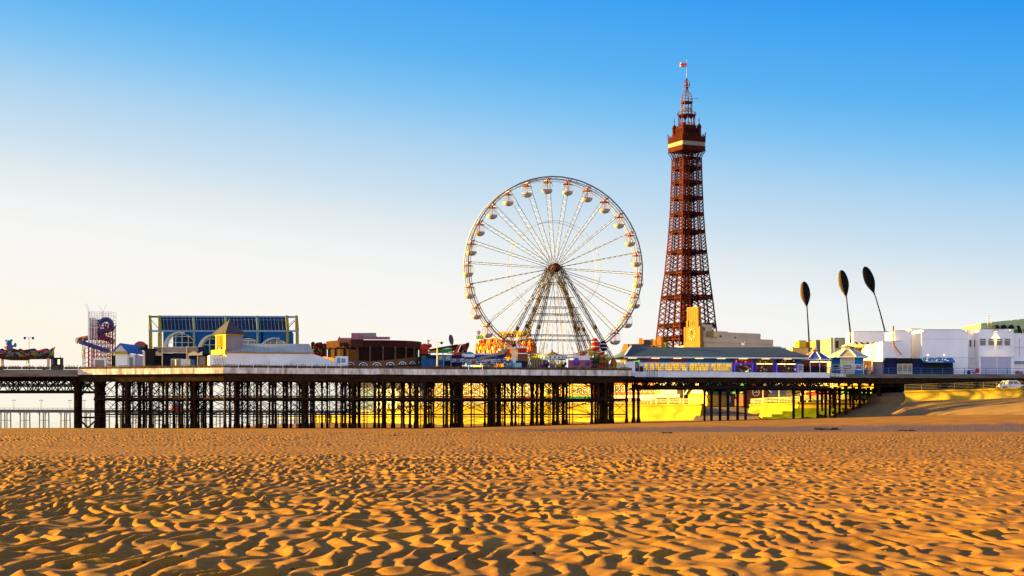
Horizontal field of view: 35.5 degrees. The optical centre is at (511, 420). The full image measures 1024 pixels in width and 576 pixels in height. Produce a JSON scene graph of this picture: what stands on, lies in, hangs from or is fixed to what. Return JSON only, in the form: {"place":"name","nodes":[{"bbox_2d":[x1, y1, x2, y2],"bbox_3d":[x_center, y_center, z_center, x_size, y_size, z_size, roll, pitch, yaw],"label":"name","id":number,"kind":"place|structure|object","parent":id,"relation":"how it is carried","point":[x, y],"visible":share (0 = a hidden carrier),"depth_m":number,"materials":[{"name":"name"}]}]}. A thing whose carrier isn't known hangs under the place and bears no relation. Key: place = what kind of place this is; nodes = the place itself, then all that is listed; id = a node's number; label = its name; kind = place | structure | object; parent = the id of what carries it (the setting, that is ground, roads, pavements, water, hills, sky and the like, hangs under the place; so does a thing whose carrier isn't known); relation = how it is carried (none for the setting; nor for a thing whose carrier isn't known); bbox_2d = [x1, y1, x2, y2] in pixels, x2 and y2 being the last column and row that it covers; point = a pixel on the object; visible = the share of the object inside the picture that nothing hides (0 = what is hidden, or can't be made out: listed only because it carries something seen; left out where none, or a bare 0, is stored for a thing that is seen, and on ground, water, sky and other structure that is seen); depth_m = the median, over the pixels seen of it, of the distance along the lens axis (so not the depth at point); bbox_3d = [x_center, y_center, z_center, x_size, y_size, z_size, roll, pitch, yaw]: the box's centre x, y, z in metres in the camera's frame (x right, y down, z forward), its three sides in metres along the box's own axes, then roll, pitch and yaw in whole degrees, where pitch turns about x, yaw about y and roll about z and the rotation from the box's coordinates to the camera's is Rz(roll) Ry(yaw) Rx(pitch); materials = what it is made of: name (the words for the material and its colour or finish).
{"place":"outdoors","nodes":[
{"label":"outdoors","id":0,"kind":"place"},
{"bbox_2d":[75,304,115,366],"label":"slide tower","id":1,"kind":"structure","parent":0,"point":[96,331],"depth_m":285.94,"materials":[{"name":"white paint"}]},
{"bbox_2d":[0,420,309,427],"bbox_3d":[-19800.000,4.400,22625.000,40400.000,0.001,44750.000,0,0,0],"label":"sea","id":2,"kind":"structure","parent":0,"point":[35,423],"depth_m":2177.68,"materials":[{"name":"beige liquid"}]},
{"bbox_2d":[0,400,348,426],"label":"distant pier","id":3,"kind":"structure","parent":2,"relation":"in","point":[44,420],"depth_m":1021.97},
{"bbox_2d":[170,401,184,410],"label":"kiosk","id":4,"kind":"object","parent":3,"relation":"on","point":[177,405],"visible":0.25,"depth_m":1037.23,"materials":[{"name":"grey glass"}]},
{"bbox_2d":[153,346,210,367],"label":"entrance building","id":5,"kind":"structure","parent":0,"point":[174,356],"depth_m":284.60,"materials":[{"name":"beige paint"}]},
{"bbox_2d":[156,356,163,365],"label":"doorway","id":6,"kind":"structure","parent":5,"relation":"in","point":[158,358],"depth_m":285.02,"materials":[{"name":"black paint"}]},
{"bbox_2d":[171,359,180,365],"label":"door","id":7,"kind":"structure","parent":5,"relation":"in","point":[176,362],"depth_m":285.02,"materials":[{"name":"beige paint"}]},
{"bbox_2d":[311,342,325,356],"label":"ride backdrop","id":8,"kind":"structure","parent":0,"point":[318,348],"depth_m":290.00,"materials":[{"name":"red paint"}]},
{"bbox_2d":[459,342,468,365],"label":"ride backdrop","id":9,"kind":"structure","parent":0,"point":[464,347],"depth_m":289.00,"materials":[{"name":"red paint"}]},
{"bbox_2d":[0,415,1023,575],"bbox_3d":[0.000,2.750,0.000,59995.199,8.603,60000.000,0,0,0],"label":"sand","id":10,"kind":"structure","parent":0,"point":[324,520],"depth_m":27.98,"materials":[{"name":"sand"}]},
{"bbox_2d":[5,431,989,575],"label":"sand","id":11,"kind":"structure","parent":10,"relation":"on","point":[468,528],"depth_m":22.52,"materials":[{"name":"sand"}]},
{"bbox_2d":[1,440,994,568],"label":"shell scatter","id":12,"kind":"object","parent":10,"relation":"on","point":[580,484],"visible":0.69,"depth_m":26.50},
{"bbox_2d":[317,404,702,424],"bbox_3d":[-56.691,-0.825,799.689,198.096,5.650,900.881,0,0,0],"label":"sea wall","id":13,"kind":"structure","parent":10,"relation":"on","point":[658,412],"depth_m":384.04,"materials":[{"name":"concrete"}]},
{"bbox_2d":[421,398,702,405],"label":"railing","id":14,"kind":"object","parent":13,"relation":"on","point":[670,401],"visible":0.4,"depth_m":366.17,"materials":[{"name":"metal"}]},
{"bbox_2d":[0,364,1023,427],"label":"pier","id":15,"kind":"structure","parent":10,"relation":"on","point":[601,380],"depth_m":283.58,"materials":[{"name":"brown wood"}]},
{"bbox_2d":[0,339,54,369],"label":"fairground ride","id":16,"kind":"object","parent":15,"relation":"on","point":[9,353],"visible":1,"depth_m":288.91,"materials":[{"name":"red paint"}]},
{"bbox_2d":[51,356,63,369],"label":"ticket booth","id":17,"kind":"object","parent":15,"relation":"on","point":[56,362],"visible":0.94,"depth_m":286.00,"materials":[{"name":"blue paint"}]},
{"bbox_2d":[93,359,107,366],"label":"kiosk","id":18,"kind":"object","parent":15,"relation":"on","point":[100,362],"visible":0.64,"depth_m":283.06,"materials":[{"name":"white paint"}]},
{"bbox_2d":[109,343,142,368],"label":"kiosk","id":19,"kind":"object","parent":15,"relation":"on","point":[122,352],"visible":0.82,"depth_m":283.13,"materials":[{"name":"white paint"}]},
{"bbox_2d":[129,357,132,368],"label":"door","id":20,"kind":"structure","parent":19,"relation":"in","point":[130,358],"depth_m":283.56,"materials":[{"name":"grey glass"}]},
{"bbox_2d":[135,355,142,365],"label":"hoarding","id":21,"kind":"object","parent":15,"relation":"on","point":[138,360],"visible":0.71,"depth_m":284.00,"materials":[{"name":"white"}]},
{"bbox_2d":[134,341,147,354],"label":"fan sign","id":22,"kind":"object","parent":15,"relation":"on","point":[139,344],"visible":0.42,"depth_m":294.00,"materials":[{"name":"red paint"}]},
{"bbox_2d":[138,347,156,367],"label":"booth","id":23,"kind":"object","parent":15,"relation":"on","point":[149,356],"visible":0.9,"depth_m":282.00,"materials":[{"name":"black paint"}]},
{"bbox_2d":[148,315,298,354],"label":"glass hall","id":24,"kind":"structure","parent":15,"relation":"on","point":[191,331],"depth_m":297.35,"materials":[{"name":"glass"}]},
{"bbox_2d":[163,332,195,346],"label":"arch window","id":25,"kind":"structure","parent":24,"relation":"in","point":[187,337],"depth_m":296.08,"materials":[{"name":"white paint"}]},
{"bbox_2d":[198,334,215,352],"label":"arch window","id":26,"kind":"structure","parent":24,"relation":"in","point":[202,341],"depth_m":295.79,"materials":[{"name":"white paint"}]},
{"bbox_2d":[243,338,255,343],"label":"arch window","id":27,"kind":"structure","parent":24,"relation":"in","point":[247,340],"depth_m":296.23,"materials":[{"name":"glass"}]},
{"bbox_2d":[262,338,285,343],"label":"arch window","id":28,"kind":"structure","parent":24,"relation":"in","point":[273,341],"depth_m":296.23,"materials":[{"name":"glass"}]},
{"bbox_2d":[208,318,334,367],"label":"corner pavilion","id":29,"kind":"structure","parent":15,"relation":"on","point":[231,346],"depth_m":275.05,"materials":[{"name":"white paint"}]},
{"bbox_2d":[335,356,347,365],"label":"storage box","id":30,"kind":"object","parent":15,"relation":"on","point":[341,360],"visible":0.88,"depth_m":279.00,"materials":[{"name":"white paint"}]},
{"bbox_2d":[323,333,421,368],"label":"building","id":31,"kind":"structure","parent":15,"relation":"on","point":[357,349],"depth_m":284.36,"materials":[{"name":"wood"}]},
{"bbox_2d":[420,340,431,366],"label":"ride cabin","id":32,"kind":"object","parent":15,"relation":"on","point":[426,347],"visible":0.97,"depth_m":285.90,"materials":[{"name":"red paint"}]},
{"bbox_2d":[428,344,463,366],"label":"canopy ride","id":33,"kind":"object","parent":15,"relation":"on","point":[454,348],"visible":0.73,"depth_m":286.79,"materials":[{"name":"green paint"}]},
{"bbox_2d":[449,335,453,354],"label":"oval disc","id":34,"kind":"object","parent":15,"relation":"on","point":[451,340],"visible":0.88,"depth_m":287.92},
{"bbox_2d":[421,355,506,368],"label":"wave ride","id":35,"kind":"object","parent":15,"relation":"on","point":[448,360],"visible":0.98,"depth_m":281.90,"materials":[{"name":"blue paint"}]},
{"bbox_2d":[453,352,505,366],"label":"track ride","id":36,"kind":"object","parent":15,"relation":"on","point":[468,356],"visible":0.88,"depth_m":286.10,"materials":[{"name":"blue paint"}]},
{"bbox_2d":[473,330,536,368],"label":"castle ride","id":37,"kind":"object","parent":15,"relation":"on","point":[488,345],"visible":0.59,"depth_m":298.73,"materials":[{"name":"orange paint"}]},
{"bbox_2d":[503,360,512,366],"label":"painted barrier","id":38,"kind":"object","parent":15,"relation":"on","point":[509,363],"visible":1,"depth_m":280.96,"materials":[{"name":"teal paint"}]},
{"bbox_2d":[507,341,526,366],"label":"snack booth","id":39,"kind":"object","parent":15,"relation":"on","point":[519,355],"visible":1,"depth_m":282.71,"materials":[{"name":"beige paint"}]},
{"bbox_2d":[529,354,547,369],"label":"yellow stall","id":40,"kind":"object","parent":15,"relation":"on","point":[535,361],"visible":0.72,"depth_m":286.99,"materials":[{"name":"paint"}]},
{"bbox_2d":[538,350,566,367],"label":"roundabout","id":41,"kind":"object","parent":15,"relation":"on","point":[551,356],"visible":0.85,"depth_m":284.95,"materials":[{"name":"white paint"}]},
{"bbox_2d":[462,176,643,368],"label":"ferris wheel","id":42,"kind":"object","parent":15,"relation":"on","point":[553,269],"visible":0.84,"depth_m":290.07,"materials":[{"name":"metal"}]},
{"bbox_2d":[561,353,592,369],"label":"game stall","id":43,"kind":"object","parent":15,"relation":"on","point":[584,361],"visible":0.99,"depth_m":285.94,"materials":[{"name":"purple paint"}]},
{"bbox_2d":[587,338,610,367],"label":"balloon ride","id":44,"kind":"object","parent":15,"relation":"on","point":[597,345],"visible":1,"depth_m":285.82,"materials":[{"name":"red paint"}]},
{"bbox_2d":[610,358,616,367],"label":"cone ornament","id":45,"kind":"object","parent":15,"relation":"on","point":[613,363],"visible":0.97,"depth_m":286.61,"materials":[{"name":"brown paint"}]},
{"bbox_2d":[609,362,637,374],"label":"pier store","id":46,"kind":"structure","parent":15,"relation":"on","point":[633,366],"depth_m":286.90,"materials":[{"name":"white paint"}]},
{"bbox_2d":[610,343,811,372],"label":"arcade","id":47,"kind":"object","parent":15,"relation":"on","point":[734,359],"visible":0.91,"depth_m":299.97,"materials":[{"name":"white paint"}]},
{"bbox_2d":[665,363,671,369],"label":"window","id":48,"kind":"structure","parent":47,"relation":"in","point":[667,365],"depth_m":298.04,"materials":[{"name":"glass"}]},
{"bbox_2d":[672,363,679,369],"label":"window","id":49,"kind":"structure","parent":47,"relation":"in","point":[674,365],"depth_m":298.18,"materials":[{"name":"glass"}]},
{"bbox_2d":[680,363,686,369],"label":"window","id":50,"kind":"structure","parent":47,"relation":"in","point":[683,366],"depth_m":298.40,"materials":[{"name":"glass"}]},
{"bbox_2d":[689,363,695,369],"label":"window","id":51,"kind":"structure","parent":47,"relation":"in","point":[692,366],"depth_m":298.69,"materials":[{"name":"glass"}]},
{"bbox_2d":[696,363,703,370],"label":"window","id":52,"kind":"structure","parent":47,"relation":"in","point":[701,366],"depth_m":298.84,"materials":[{"name":"glass"}]},
{"bbox_2d":[726,364,731,370],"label":"window","id":53,"kind":"structure","parent":47,"relation":"in","point":[728,366],"depth_m":299.64,"materials":[{"name":"glass"}]},
{"bbox_2d":[801,346,831,372],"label":"kiosk","id":54,"kind":"object","parent":15,"relation":"on","point":[818,359],"visible":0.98,"depth_m":300.60,"materials":[{"name":"blue paint"}]},
{"bbox_2d":[827,342,867,373],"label":"kiosk","id":55,"kind":"object","parent":15,"relation":"on","point":[847,357],"visible":0.88,"depth_m":306.01,"materials":[{"name":"beige paint"}]},
{"bbox_2d":[842,326,1023,373],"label":"white pier building","id":56,"kind":"structure","parent":15,"relation":"on","point":[987,351],"depth_m":312.00,"materials":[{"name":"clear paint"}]},
{"bbox_2d":[897,364,911,373],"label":"shop window","id":57,"kind":"structure","parent":56,"relation":"in","point":[902,366],"depth_m":309.23,"materials":[{"name":"glass"}]},
{"bbox_2d":[980,339,985,345],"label":"window","id":58,"kind":"structure","parent":56,"relation":"in","point":[982,341],"depth_m":311.43,"materials":[{"name":"grey glass"}]},
{"bbox_2d":[988,339,993,345],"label":"window","id":59,"kind":"structure","parent":56,"relation":"in","point":[990,341],"depth_m":311.43,"materials":[{"name":"grey glass"}]},
{"bbox_2d":[996,339,1002,345],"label":"window","id":60,"kind":"structure","parent":56,"relation":"in","point":[999,342],"depth_m":311.43,"materials":[{"name":"grey glass"}]},
{"bbox_2d":[1004,339,1009,345],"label":"window","id":61,"kind":"structure","parent":56,"relation":"in","point":[1006,341],"depth_m":311.43,"materials":[{"name":"grey glass"}]},
{"bbox_2d":[694,407,758,419],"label":"slipway","id":62,"kind":"structure","parent":10,"relation":"on","point":[732,410],"depth_m":354.11,"materials":[{"name":"concrete"}]},
{"bbox_2d":[762,408,847,418],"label":"weedy steps","id":63,"kind":"structure","parent":10,"relation":"on","point":[809,412],"depth_m":314.81,"materials":[{"name":"yellow concrete"}]},
{"bbox_2d":[748,402,866,418],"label":"sea wall","id":64,"kind":"structure","parent":10,"relation":"on","point":[761,410],"depth_m":337.34,"materials":[{"name":"concrete"}]},
{"bbox_2d":[750,397,799,403],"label":"railing","id":65,"kind":"object","parent":64,"relation":"on","point":[760,399],"visible":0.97,"depth_m":338.16,"materials":[{"name":"metal"}]},
{"bbox_2d":[813,427,840,429],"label":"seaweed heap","id":66,"kind":"object","parent":10,"relation":"on","point":[818,428],"visible":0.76,"depth_m":215.20,"materials":[{"name":"plant"}]},
{"bbox_2d":[0,0,1023,419],"label":"sky","id":67,"kind":"structure","parent":0,"point":[333,165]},
{"bbox_2d":[804,392,904,399],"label":"wall","id":68,"kind":"structure","parent":0,"point":[863,395],"depth_m":314.34,"materials":[{"name":"concrete"}]},
{"bbox_2d":[996,380,1023,387],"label":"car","id":69,"kind":"object","parent":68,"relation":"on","point":[1013,384],"visible":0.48,"depth_m":283.15,"materials":[{"name":"white paint"}]},
{"bbox_2d":[822,398,1023,417],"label":"sea defence slope","id":70,"kind":"structure","parent":0,"point":[1006,406],"depth_m":279.27,"materials":[{"name":"concrete"}]},
{"bbox_2d":[868,387,1023,402],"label":"wave wall","id":71,"kind":"structure","parent":70,"relation":"on","point":[951,394],"depth_m":284.92,"materials":[{"name":"concrete"}]},
{"bbox_2d":[905,381,1023,389],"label":"railing","id":72,"kind":"object","parent":71,"relation":"on","point":[970,384],"visible":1,"depth_m":283.72,"materials":[{"name":"metal"}]},
{"bbox_3d":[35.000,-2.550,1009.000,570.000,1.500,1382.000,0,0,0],"label":"promenade","id":73,"kind":"structure","parent":0,"visible":0},
{"bbox_2d":[356,383,377,412],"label":"shop building","id":74,"kind":"structure","parent":73,"relation":"on","point":[369,402],"depth_m":1052.67,"materials":[{"name":"stone"}]},
{"bbox_2d":[377,383,398,411],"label":"shop building","id":75,"kind":"structure","parent":73,"relation":"on","point":[397,386],"depth_m":826.19,"materials":[{"name":"stone"}]},
{"bbox_2d":[395,383,423,409],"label":"shop building","id":76,"kind":"structure","parent":73,"relation":"on","point":[406,388],"depth_m":617.30,"materials":[{"name":"grey stone"}]},
{"bbox_2d":[427,383,444,406],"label":"shop building","id":77,"kind":"structure","parent":73,"relation":"on","point":[439,390],"depth_m":466.96,"materials":[{"name":"beige stone"}]},
{"bbox_2d":[448,383,473,405],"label":"shop building","id":78,"kind":"structure","parent":73,"relation":"on","point":[465,386],"depth_m":457.54,"materials":[{"name":"beige stone"}]},
{"bbox_2d":[473,383,486,405],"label":"shop building","id":79,"kind":"structure","parent":73,"relation":"on","point":[478,392],"depth_m":450.76,"materials":[{"name":"beige glass"}]},
{"bbox_2d":[501,383,516,405],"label":"shop building","id":80,"kind":"structure","parent":73,"relation":"on","point":[509,395],"depth_m":442.36,"materials":[{"name":"beige glass"}]},
{"bbox_2d":[517,384,529,405],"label":"shop building","id":81,"kind":"structure","parent":73,"relation":"on","point":[526,386],"depth_m":438.18,"materials":[{"name":"beige glass"}]},
{"bbox_2d":[534,384,555,405],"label":"shop building","id":82,"kind":"structure","parent":73,"relation":"on","point":[544,393],"depth_m":433.62,"materials":[{"name":"beige glass"}]},
{"bbox_2d":[559,384,575,404],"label":"shop building","id":83,"kind":"structure","parent":73,"relation":"on","point":[574,389],"depth_m":426.55,"materials":[{"name":"beige glass"}]},
{"bbox_2d":[576,384,596,404],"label":"shop building","id":84,"kind":"structure","parent":73,"relation":"on","point":[587,389],"depth_m":423.44,"materials":[{"name":"beige brick"}]},
{"bbox_2d":[614,382,636,404],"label":"shop building","id":85,"kind":"structure","parent":73,"relation":"on","point":[622,390],"depth_m":415.62,"materials":[{"name":"beige brick"}]},
{"bbox_2d":[614,400,636,404],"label":"shop window","id":86,"kind":"structure","parent":85,"relation":"in","point":[629,401],"depth_m":414.60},
{"bbox_2d":[620,344,638,361],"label":"brick house","id":87,"kind":"structure","parent":73,"relation":"on","point":[625,346],"depth_m":429.52,"materials":[{"name":"brick"}]},
{"bbox_2d":[638,383,654,403],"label":"shop building","id":88,"kind":"structure","parent":73,"relation":"on","point":[645,394],"depth_m":410.13,"materials":[{"name":"beige brick"}]},
{"bbox_2d":[640,399,654,403],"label":"shop window","id":89,"kind":"structure","parent":88,"relation":"in","point":[641,402],"depth_m":410.07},
{"bbox_2d":[639,337,670,346],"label":"brick house","id":90,"kind":"structure","parent":73,"relation":"on","point":[658,342],"depth_m":448.61,"materials":[{"name":"brick"}]},
{"bbox_2d":[655,383,682,403],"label":"shop building","id":91,"kind":"structure","parent":73,"relation":"on","point":[664,395],"depth_m":402.36,"materials":[{"name":"paint"}]},
{"bbox_2d":[657,398,678,403],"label":"shop window","id":92,"kind":"structure","parent":91,"relation":"in","point":[658,399],"depth_m":403.02,"materials":[{"name":"glass"}]},
{"bbox_2d":[682,383,687,403],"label":"shop building","id":93,"kind":"structure","parent":73,"relation":"on","point":[685,398],"depth_m":400.97,"materials":[{"name":"beige glass"}]},
{"bbox_2d":[656,60,716,346],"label":"tower","id":94,"kind":"structure","parent":73,"relation":"on","point":[688,139],"depth_m":732.05,"materials":[{"name":"red metal"}]},
{"bbox_2d":[685,383,730,405],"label":"chalet","id":95,"kind":"object","parent":73,"relation":"on","point":[694,393],"visible":0.39,"depth_m":386.03,"materials":[{"name":"yellow wood"}]},
{"bbox_2d":[678,307,785,348],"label":"clock tower building","id":96,"kind":"structure","parent":73,"relation":"on","point":[698,332],"depth_m":565.78,"materials":[{"name":"beige stone"}]},
{"bbox_2d":[730,383,771,406],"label":"chalet","id":97,"kind":"object","parent":73,"relation":"on","point":[753,394],"visible":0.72,"depth_m":378.23,"materials":[{"name":"brick"}]},
{"bbox_2d":[765,383,785,402],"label":"shop building","id":98,"kind":"structure","parent":73,"relation":"on","point":[773,394],"depth_m":398.32,"materials":[{"name":"beige glass"}]},
{"bbox_2d":[768,397,785,402],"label":"shop window","id":99,"kind":"structure","parent":98,"relation":"in","point":[772,398],"depth_m":398.62,"materials":[{"name":"glass"}]},
{"bbox_2d":[786,383,805,402],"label":"shop building","id":100,"kind":"structure","parent":73,"relation":"on","point":[789,394],"depth_m":376.79,"materials":[{"name":"yellow glass"}]},
{"bbox_2d":[789,347,811,354],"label":"town building","id":101,"kind":"structure","parent":73,"relation":"on","point":[803,350],"depth_m":466.00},
{"bbox_2d":[794,340,807,346],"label":"town building","id":102,"kind":"structure","parent":73,"relation":"on","point":[801,343],"depth_m":470.00,"materials":[{"name":"paint"}]},
{"bbox_2d":[800,281,810,401],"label":"blade sculpture","id":103,"kind":"object","parent":73,"relation":"on","point":[804,292],"visible":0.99,"depth_m":329.82,"materials":[{"name":"brown metal"}]},
{"bbox_2d":[810,340,820,351],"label":"town building","id":104,"kind":"structure","parent":73,"relation":"on","point":[816,343],"depth_m":460.00,"materials":[{"name":"yellow stone"}]},
{"bbox_2d":[806,368,837,401],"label":"shop building","id":105,"kind":"structure","parent":73,"relation":"on","point":[832,385],"depth_m":365.02,"materials":[{"name":"yellow glass"}]},
{"bbox_2d":[820,338,844,366],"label":"town building","id":106,"kind":"structure","parent":73,"relation":"on","point":[825,345],"depth_m":440.37,"materials":[{"name":"paint"}]},
{"bbox_2d":[838,270,852,384],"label":"blade sculpture","id":107,"kind":"object","parent":73,"relation":"on","point":[843,282],"visible":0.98,"depth_m":331.80,"materials":[{"name":"brown metal"}]},
{"bbox_2d":[840,383,873,401],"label":"shop building","id":108,"kind":"structure","parent":73,"relation":"on","point":[855,387],"depth_m":353.68,"materials":[{"name":"yellow glass"}]},
{"bbox_2d":[862,266,884,330],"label":"blade sculpture","id":109,"kind":"object","parent":73,"relation":"on","point":[868,278],"visible":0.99,"depth_m":344.79,"materials":[{"name":"brown metal"}]},
{"bbox_2d":[962,316,1023,332],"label":"green roofed hall","id":110,"kind":"structure","parent":73,"relation":"on","point":[1017,325],"depth_m":349.60,"materials":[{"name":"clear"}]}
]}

